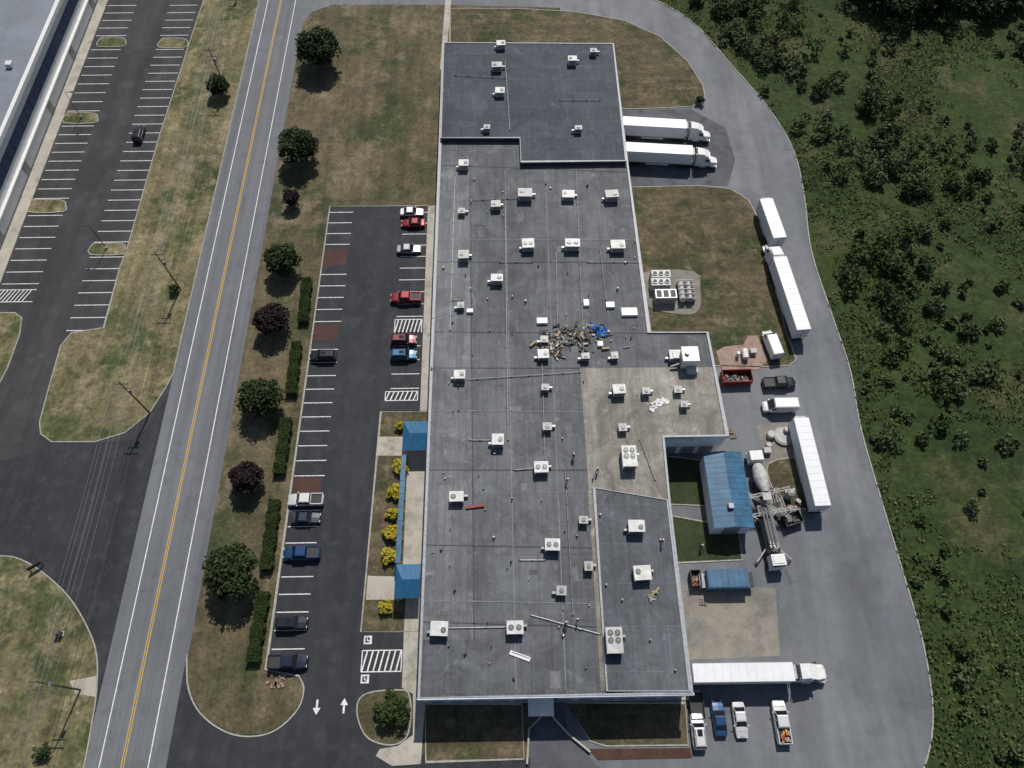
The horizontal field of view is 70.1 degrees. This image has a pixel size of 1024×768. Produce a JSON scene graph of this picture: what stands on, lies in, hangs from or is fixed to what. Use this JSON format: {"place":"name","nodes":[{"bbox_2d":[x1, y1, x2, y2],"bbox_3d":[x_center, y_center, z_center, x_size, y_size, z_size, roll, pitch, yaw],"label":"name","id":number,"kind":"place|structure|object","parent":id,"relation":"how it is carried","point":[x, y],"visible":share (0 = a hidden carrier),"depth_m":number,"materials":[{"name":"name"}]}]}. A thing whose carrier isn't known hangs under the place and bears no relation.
{"place":"outdoors","nodes":[
{"label":"outdoors","id":0,"kind":"place"},
{"bbox_2d":[0,0,107,282],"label":"sidewalk","id":1,"kind":"structure","parent":0,"point":[26,198],"depth_m":157.76,"materials":[{"name":"concrete"}]},
{"bbox_2d":[0,0,202,725],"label":"neighbour lot","id":2,"kind":"structure","parent":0,"point":[94,162],"depth_m":149.89,"materials":[{"name":"black asphalt"}]},
{"bbox_2d":[0,313,20,379],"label":"grass verge","id":3,"kind":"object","parent":2,"relation":"on","point":[9,328],"depth_m":134.72,"materials":[{"name":"green plant"}]},
{"bbox_2d":[28,200,65,211],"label":"parking island","id":4,"kind":"structure","parent":2,"relation":"on","point":[46,205],"depth_m":149.27,"materials":[{"name":"green plant"}]},
{"bbox_2d":[0,556,96,767],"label":"grass verge","id":5,"kind":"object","parent":2,"relation":"on","point":[27,598],"depth_m":107.63,"materials":[{"name":"green plant"}]},
{"bbox_2d":[70,676,96,696],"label":"walkway","id":6,"kind":"structure","parent":5,"relation":"on","point":[87,686],"depth_m":106.62,"materials":[{"name":"concrete"}]},
{"bbox_2d":[0,0,96,246],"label":"warehouse","id":7,"kind":"structure","parent":2,"relation":"on","point":[40,41],"depth_m":157.28,"materials":[{"name":"white paint"}]},
{"bbox_2d":[0,0,95,243],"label":"ribbon windows","id":8,"kind":"structure","parent":7,"relation":"in","point":[16,137],"depth_m":156.25,"materials":[{"name":"glass"}]},
{"bbox_2d":[0,555,97,767],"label":"kerb","id":9,"kind":"structure","parent":2,"relation":"on","point":[68,596],"depth_m":109.31,"materials":[{"name":"concrete"}]},
{"bbox_2d":[0,384,170,719],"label":"lot entrance","id":10,"kind":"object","parent":2,"relation":"on","point":[42,493],"visible":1,"depth_m":118.78,"materials":[{"name":"asphalt"}]},
{"bbox_2d":[0,5,194,330],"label":"lot stall lines","id":11,"kind":"object","parent":2,"relation":"on","point":[72,179],"visible":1,"depth_m":150.38,"materials":[{"name":"white paint"}]},
{"bbox_2d":[40,0,257,440],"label":"grass verge","id":12,"kind":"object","parent":2,"relation":"on","point":[86,369],"depth_m":142.50,"materials":[{"name":"plant"}]},
{"bbox_2d":[204,47,225,89],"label":"utility pole","id":13,"kind":"object","parent":12,"relation":"on","point":[214,59],"visible":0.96,"depth_m":157.41,"materials":[{"name":"wood"}]},
{"bbox_2d":[8,0,226,767],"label":"overhead wires","id":14,"kind":"object","parent":13,"relation":"attached to","point":[112,420],"visible":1,"depth_m":114.27,"materials":[{"name":"metal"}]},
{"bbox_2d":[39,0,258,441],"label":"kerb","id":15,"kind":"structure","parent":2,"relation":"on","point":[128,244],"depth_m":141.44,"materials":[{"name":"concrete"}]},
{"bbox_2d":[85,0,306,767],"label":"road","id":16,"kind":"structure","parent":0,"point":[145,716],"depth_m":125.33,"materials":[{"name":"grey asphalt"}]},
{"bbox_2d":[98,0,295,767],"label":"road markings","id":17,"kind":"object","parent":16,"relation":"on","point":[195,418],"visible":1,"depth_m":125.33,"materials":[{"name":"white paint"}]},
{"bbox_2d":[188,5,559,758],"bbox_3d":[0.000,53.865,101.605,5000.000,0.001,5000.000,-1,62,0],"label":"ground","id":18,"kind":"structure","parent":0,"point":[364,109],"depth_m":149.67,"materials":[{"name":"green plant"}]},
{"bbox_2d":[201,541,258,601],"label":"shade tree","id":19,"kind":"object","parent":18,"relation":"on","point":[229,574],"visible":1,"depth_m":108.70,"materials":[{"name":"green plant"}]},
{"bbox_2d":[227,460,264,495],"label":"purple plum tree","id":20,"kind":"object","parent":18,"relation":"on","point":[246,476],"visible":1,"depth_m":117.72,"materials":[{"name":"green plant"}]},
{"bbox_2d":[245,591,270,662],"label":"hedge","id":21,"kind":"object","parent":18,"relation":"on","point":[258,629],"visible":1,"depth_m":109.29,"materials":[{"name":"green plant"}]},
{"bbox_2d":[234,377,284,419],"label":"shade tree","id":22,"kind":"object","parent":18,"relation":"on","point":[260,396],"visible":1,"depth_m":123.17,"materials":[{"name":"green plant"}]},
{"bbox_2d":[258,498,281,570],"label":"hedge","id":23,"kind":"object","parent":18,"relation":"on","point":[270,533],"visible":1,"depth_m":115.82,"materials":[{"name":"green plant"}]},
{"bbox_2d":[251,302,290,336],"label":"purple plum tree","id":24,"kind":"object","parent":18,"relation":"on","point":[271,318],"visible":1,"depth_m":131.39,"materials":[{"name":"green plant"}]},
{"bbox_2d":[272,416,292,475],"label":"hedge","id":25,"kind":"object","parent":18,"relation":"on","point":[284,436],"visible":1,"depth_m":122.93,"materials":[{"name":"green plant"}]},
{"bbox_2d":[263,242,302,277],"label":"shade tree","id":26,"kind":"object","parent":18,"relation":"on","point":[281,260],"visible":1,"depth_m":137.26,"materials":[{"name":"green plant"}]},
{"bbox_2d":[284,341,302,395],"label":"hedge","id":27,"kind":"object","parent":18,"relation":"on","point":[295,353],"visible":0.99,"depth_m":129.91,"materials":[{"name":"green plant"}]},
{"bbox_2d":[277,126,318,164],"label":"shade tree","id":28,"kind":"object","parent":18,"relation":"on","point":[297,145],"visible":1,"depth_m":149.99,"materials":[{"name":"green plant"}]},
{"bbox_2d":[296,276,312,323],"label":"hedge","id":29,"kind":"object","parent":18,"relation":"on","point":[304,305],"visible":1,"depth_m":136.74,"materials":[{"name":"green plant"}]},
{"bbox_2d":[186,205,431,736],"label":"kerb","id":30,"kind":"structure","parent":18,"relation":"on","point":[275,598],"depth_m":115.67,"materials":[{"name":"concrete"}]},
{"bbox_2d":[295,25,341,65],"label":"shade tree","id":31,"kind":"object","parent":18,"relation":"on","point":[317,45],"visible":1,"depth_m":162.73,"materials":[{"name":"green plant"}]},
{"bbox_2d":[166,205,529,767],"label":"car park","id":32,"kind":"structure","parent":18,"relation":"on","point":[378,270],"depth_m":118.05,"materials":[{"name":"black asphalt"}]},
{"bbox_2d":[266,653,308,669],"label":"pickup truck","id":33,"kind":"object","parent":32,"relation":"on","point":[283,662],"visible":1,"depth_m":106.98,"materials":[{"name":"paint"}]},
{"bbox_2d":[275,614,308,630],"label":"parked suv","id":34,"kind":"object","parent":32,"relation":"on","point":[295,623],"visible":1,"depth_m":109.53,"materials":[{"name":"paint"}]},
{"bbox_2d":[283,545,321,560],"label":"pickup truck","id":35,"kind":"object","parent":32,"relation":"on","point":[293,552],"visible":1,"depth_m":114.55,"materials":[{"name":"paint"}]},
{"bbox_2d":[287,492,324,506],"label":"pickup truck","id":36,"kind":"object","parent":32,"relation":"on","point":[307,499],"visible":1,"depth_m":118.66,"materials":[{"name":"paint"}]},
{"bbox_2d":[272,212,426,713],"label":"car park markings","id":37,"kind":"object","parent":32,"relation":"on","point":[367,640],"visible":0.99,"depth_m":123.24,"materials":[{"name":"white paint"}]},
{"bbox_2d":[425,703,523,762],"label":"kerb","id":38,"kind":"structure","parent":18,"relation":"on","point":[445,761],"depth_m":103.14,"materials":[{"name":"concrete"}]},
{"bbox_2d":[528,698,553,717],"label":"dock canopy","id":39,"kind":"object","parent":18,"relation":"on","point":[540,707],"visible":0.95,"depth_m":101.93,"materials":[{"name":"blue metal"}]},
{"bbox_2d":[420,142,724,701],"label":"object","id":40,"kind":"structure","parent":18,"relation":"on","point":[450,671],"depth_m":121.31,"materials":[{"name":"grey"}]},
{"bbox_2d":[423,170,472,639],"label":"pale roof","id":41,"kind":"structure","parent":40,"relation":"on","point":[451,446],"depth_m":117.72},
{"bbox_2d":[473,181,578,687],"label":"roof repair patches","id":42,"kind":"object","parent":40,"relation":"on","point":[555,681],"visible":0.91,"depth_m":117.97,"materials":[{"name":"grey"}]},
{"bbox_2d":[440,42,626,165],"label":"roof","id":43,"kind":"structure","parent":40,"relation":"on","point":[543,79],"depth_m":152.37,"materials":[{"name":"metal"}]},
{"bbox_2d":[423,60,655,687],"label":"roof pipes and seams","id":44,"kind":"object","parent":40,"relation":"on","point":[543,414],"visible":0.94,"depth_m":119.87,"materials":[{"name":"metal"}]},
{"bbox_2d":[431,178,676,681],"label":"roof vents","id":45,"kind":"object","parent":40,"relation":"on","point":[629,312],"visible":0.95,"depth_m":128.12,"materials":[{"name":"metal"}]},
{"bbox_2d":[417,693,693,702],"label":"parapet wall","id":46,"kind":"structure","parent":40,"relation":"attached to","point":[506,699],"depth_m":100.08,"materials":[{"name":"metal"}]},
{"bbox_2d":[511,320,631,360],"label":"roof debris pile","id":47,"kind":"object","parent":40,"relation":"on","point":[570,330],"visible":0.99,"depth_m":126.04,"materials":[{"name":"multicoloured wood"}]},
{"bbox_2d":[417,44,728,697],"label":"parapet","id":48,"kind":"structure","parent":40,"relation":"on","point":[724,421],"depth_m":117.95,"materials":[{"name":"metal"}]},
{"bbox_2d":[588,490,605,690],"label":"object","id":49,"kind":"object","parent":40,"relation":"on","point":[597,597],"visible":1,"depth_m":106.11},
{"bbox_2d":[593,487,691,691],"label":"roof","id":50,"kind":"structure","parent":40,"relation":"on","point":[642,663],"depth_m":105.60,"materials":[{"name":"concrete"}]},
{"bbox_2d":[605,627,625,654],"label":"rooftop hvac unit","id":51,"kind":"object","parent":50,"relation":"on","point":[614,636],"visible":1,"depth_m":101.08,"materials":[{"name":"metal"}]},
{"bbox_2d":[580,367,724,498],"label":"roof tan","id":52,"kind":"object","parent":40,"relation":"on","point":[606,412],"visible":1,"depth_m":119.19,"materials":[{"name":"beige concrete"}]},
{"bbox_2d":[620,445,638,468],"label":"rooftop hvac unit","id":53,"kind":"object","parent":52,"relation":"on","point":[629,454],"visible":1,"depth_m":113.91,"materials":[{"name":"metal"}]},
{"bbox_2d":[671,346,699,374],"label":"dust collector","id":54,"kind":"object","parent":52,"relation":"on","point":[689,360],"visible":0.98,"depth_m":122.22,"materials":[{"name":"white paint"}]},
{"bbox_2d":[358,691,409,743],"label":"lawn","id":55,"kind":"structure","parent":0,"point":[394,733],"depth_m":104.31,"materials":[{"name":"green plant"}]},
{"bbox_2d":[372,687,410,726],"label":"round bush","id":56,"kind":"object","parent":55,"relation":"on","point":[390,711],"visible":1,"depth_m":103.13,"materials":[{"name":"green plant"}]},
{"bbox_2d":[366,576,402,599],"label":"sidewalk","id":57,"kind":"structure","parent":0,"point":[380,587],"depth_m":113.17,"materials":[{"name":"concrete"}]},
{"bbox_2d":[376,437,407,455],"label":"sidewalk","id":58,"kind":"structure","parent":0,"point":[389,446],"depth_m":124.25,"materials":[{"name":"concrete"}]},
{"bbox_2d":[361,412,427,631],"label":"lawn","id":59,"kind":"structure","parent":0,"point":[374,619],"depth_m":117.56,"materials":[{"name":"green plant"}]},
{"bbox_2d":[395,454,406,562],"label":"covered walkway","id":60,"kind":"structure","parent":59,"relation":"on","point":[400,525],"depth_m":116.18,"materials":[{"name":"blue metal"}]},
{"bbox_2d":[394,564,420,601],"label":"entrance canopy","id":61,"kind":"object","parent":59,"relation":"on","point":[407,580],"visible":1,"depth_m":109.46,"materials":[{"name":"blue metal"}]},
{"bbox_2d":[402,421,427,453],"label":"entrance canopy","id":62,"kind":"object","parent":59,"relation":"on","point":[415,433],"visible":1,"depth_m":120.65,"materials":[{"name":"blue metal"}]},
{"bbox_2d":[403,450,426,631],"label":"sidewalk","id":63,"kind":"structure","parent":0,"point":[414,513],"depth_m":118.11,"materials":[{"name":"concrete"}]},
{"bbox_2d":[420,205,435,411],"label":"sidewalk","id":64,"kind":"structure","parent":0,"point":[427,319],"depth_m":137.43,"materials":[{"name":"concrete"}]},
{"bbox_2d":[425,705,523,760],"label":"lawn","id":65,"kind":"structure","parent":0,"point":[463,732],"depth_m":103.76,"materials":[{"name":"green plant"}]},
{"bbox_2d":[376,632,699,765],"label":"sidewalk","id":66,"kind":"structure","parent":0,"point":[408,751],"depth_m":105.57,"materials":[{"name":"concrete"}]},
{"bbox_2d":[451,9,704,107],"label":"lawn","id":67,"kind":"structure","parent":0,"point":[654,71],"depth_m":173.41,"materials":[{"name":"green plant"}]},
{"bbox_2d":[303,0,931,767],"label":"site drive","id":68,"kind":"structure","parent":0,"point":[845,616],"depth_m":115.19,"materials":[{"name":"asphalt"}]},
{"bbox_2d":[530,702,599,767],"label":"loading ramp","id":69,"kind":"structure","parent":68,"relation":"on","point":[553,744],"depth_m":102.95,"materials":[{"name":"concrete"}]},
{"bbox_2d":[566,702,688,746],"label":"kerb","id":70,"kind":"structure","parent":68,"relation":"on","point":[631,703],"depth_m":105.51,"materials":[{"name":"concrete"}]},
{"bbox_2d":[589,748,691,759],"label":"mulch bed","id":71,"kind":"object","parent":68,"relation":"on","point":[637,753],"visible":1,"depth_m":102.53,"materials":[{"name":"brown soil"}]},
{"bbox_2d":[643,269,700,314],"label":"concrete pad","id":72,"kind":"object","parent":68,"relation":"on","point":[677,275],"visible":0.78,"depth_m":138.97,"materials":[{"name":"beige concrete"}]},
{"bbox_2d":[649,270,695,303],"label":"cooling plant","id":73,"kind":"object","parent":72,"relation":"on","point":[660,285],"visible":1,"depth_m":137.55,"materials":[{"name":"metal"}]},
{"bbox_2d":[689,713,706,749],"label":"parked suv","id":74,"kind":"object","parent":68,"relation":"on","point":[698,735],"visible":1,"depth_m":102.39,"materials":[{"name":"paint"}]},
{"bbox_2d":[710,700,726,736],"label":"parked car","id":75,"kind":"object","parent":68,"relation":"on","point":[718,712],"visible":1,"depth_m":103.49,"materials":[{"name":"paint"}]},
{"bbox_2d":[699,451,754,533],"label":"blue roofed shed","id":76,"kind":"structure","parent":68,"relation":"on","point":[726,495],"depth_m":116.33,"materials":[{"name":"metal"}]},
{"bbox_2d":[682,585,779,659],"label":"tan pad","id":77,"kind":"object","parent":68,"relation":"on","point":[732,624],"visible":0.8,"depth_m":110.83,"materials":[{"name":"concrete"}]},
{"bbox_2d":[697,568,753,591],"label":"blue container","id":78,"kind":"object","parent":77,"relation":"on","point":[738,579],"visible":1,"depth_m":111.63,"materials":[{"name":"metal"}]},
{"bbox_2d":[720,368,753,385],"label":"red dumpster","id":79,"kind":"object","parent":68,"relation":"on","point":[733,377],"visible":1,"depth_m":129.65,"materials":[{"name":"metal"}]},
{"bbox_2d":[731,702,749,738],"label":"parked car","id":80,"kind":"object","parent":68,"relation":"on","point":[739,720],"visible":1,"depth_m":103.35,"materials":[{"name":"paint"}]},
{"bbox_2d":[716,336,767,369],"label":"gravel bed","id":81,"kind":"object","parent":68,"relation":"on","point":[726,355],"visible":0.86,"depth_m":132.64,"materials":[{"name":"gravel"}]},
{"bbox_2d":[690,661,826,684],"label":"semi truck","id":82,"kind":"object","parent":68,"relation":"on","point":[731,673],"visible":0.98,"depth_m":103.92,"materials":[{"name":"metal"}]},
{"bbox_2d":[745,450,771,504],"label":"concrete mixer truck","id":83,"kind":"object","parent":68,"relation":"on","point":[755,458],"visible":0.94,"depth_m":119.28,"materials":[{"name":"metal"}]},
{"bbox_2d":[755,197,786,246],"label":"semi trailer","id":84,"kind":"object","parent":68,"relation":"on","point":[772,228],"visible":0.98,"depth_m":142.94,"materials":[{"name":"metal"}]},
{"bbox_2d":[761,330,783,359],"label":"cargo van","id":85,"kind":"object","parent":68,"relation":"on","point":[772,343],"visible":1,"depth_m":131.57,"materials":[{"name":"paint"}]},
{"bbox_2d":[754,505,791,570],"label":"concrete pump truck","id":86,"kind":"object","parent":68,"relation":"on","point":[776,559],"visible":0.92,"depth_m":114.62,"materials":[{"name":"metal"}]},
{"bbox_2d":[757,421,794,511],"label":"tan pad","id":87,"kind":"object","parent":68,"relation":"on","point":[779,451],"visible":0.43,"depth_m":124.29,"materials":[{"name":"concrete"}]},
{"bbox_2d":[749,486,801,523],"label":"batching conveyor","id":88,"kind":"object","parent":87,"relation":"on","point":[789,493],"visible":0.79,"depth_m":118.06,"materials":[{"name":"metal"}]},
{"bbox_2d":[762,426,791,454],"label":"tank covers","id":89,"kind":"object","parent":87,"relation":"on","point":[780,436],"visible":0.98,"depth_m":124.53,"materials":[{"name":"concrete"}]},
{"bbox_2d":[761,375,795,389],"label":"pickup truck","id":90,"kind":"object","parent":68,"relation":"on","point":[775,382],"visible":1,"depth_m":128.78,"materials":[{"name":"paint"}]},
{"bbox_2d":[761,397,799,413],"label":"cargo van","id":91,"kind":"object","parent":68,"relation":"on","point":[783,405],"visible":1,"depth_m":125.92,"materials":[{"name":"paint"}]},
{"bbox_2d":[770,700,792,744],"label":"pickup truck","id":92,"kind":"object","parent":68,"relation":"on","point":[783,734],"visible":1,"depth_m":102.91,"materials":[{"name":"paint"}]},
{"bbox_2d":[762,245,810,340],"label":"semi truck","id":93,"kind":"object","parent":68,"relation":"on","point":[780,273],"visible":1,"depth_m":135.14,"materials":[{"name":"metal"}]},
{"bbox_2d":[655,0,933,767],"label":"kerb","id":94,"kind":"structure","parent":68,"relation":"on","point":[927,756],"depth_m":126.02,"materials":[{"name":"concrete"}]},
{"bbox_2d":[788,416,830,512],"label":"semi trailer","id":95,"kind":"object","parent":68,"relation":"on","point":[816,497],"visible":1,"depth_m":119.05,"materials":[{"name":"metal"}]},
{"bbox_2d":[567,704,687,744],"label":"lawn","id":96,"kind":"structure","parent":0,"point":[634,724],"depth_m":104.31,"materials":[{"name":"green plant"}]},
{"bbox_2d":[622,109,734,186],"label":"dock apron","id":97,"kind":"object","parent":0,"point":[718,146],"visible":0.57,"depth_m":154.79,"materials":[{"name":"concrete"}]},
{"bbox_2d":[623,116,709,143],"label":"semi truck","id":98,"kind":"object","parent":97,"relation":"on","point":[656,128],"visible":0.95,"depth_m":155.30,"materials":[{"name":"metal"}]},
{"bbox_2d":[626,142,716,169],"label":"semi truck","id":99,"kind":"object","parent":97,"relation":"on","point":[662,154],"visible":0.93,"depth_m":151.75,"materials":[{"name":"metal"}]},
{"bbox_2d":[666,457,704,504],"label":"lawn","id":100,"kind":"structure","parent":0,"point":[685,481],"depth_m":121.43,"materials":[{"name":"green plant"}]},
{"bbox_2d":[673,517,741,561],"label":"lawn","id":101,"kind":"structure","parent":0,"point":[691,536],"depth_m":116.53,"materials":[{"name":"green plant"}]},
{"bbox_2d":[632,186,794,365],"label":"lawn","id":102,"kind":"structure","parent":0,"point":[713,237],"depth_m":143.12,"materials":[{"name":"green plant"}]},
{"bbox_2d":[767,458,805,508],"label":"lawn","id":103,"kind":"structure","parent":0,"point":[782,473],"depth_m":121.67,"materials":[{"name":"green plant"}]},
{"bbox_2d":[658,0,1023,767],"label":"scrub ground","id":104,"kind":"structure","parent":0,"point":[944,466],"depth_m":139.19,"materials":[{"name":"green plant"}]},
{"bbox_2d":[661,0,1023,767],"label":"weeds","id":105,"kind":"object","parent":104,"relation":"on","point":[887,486],"visible":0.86,"depth_m":143.17,"materials":[{"name":"green plant"}]},
{"bbox_2d":[691,0,1023,762],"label":"scrub bushes","id":106,"kind":"object","parent":104,"relation":"on","point":[889,162],"visible":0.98,"depth_m":150.66,"materials":[{"name":"green plant"}]},
{"bbox_2d":[715,0,1023,704],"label":"thicket","id":107,"kind":"object","parent":104,"relation":"on","point":[871,104],"visible":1,"depth_m":142.94,"materials":[{"name":"green plant"}]},
{"bbox_2d":[882,0,1019,22],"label":"woodland","id":108,"kind":"object","parent":104,"relation":"on","point":[996,7],"visible":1,"depth_m":172.23,"materials":[{"name":"green plant"}]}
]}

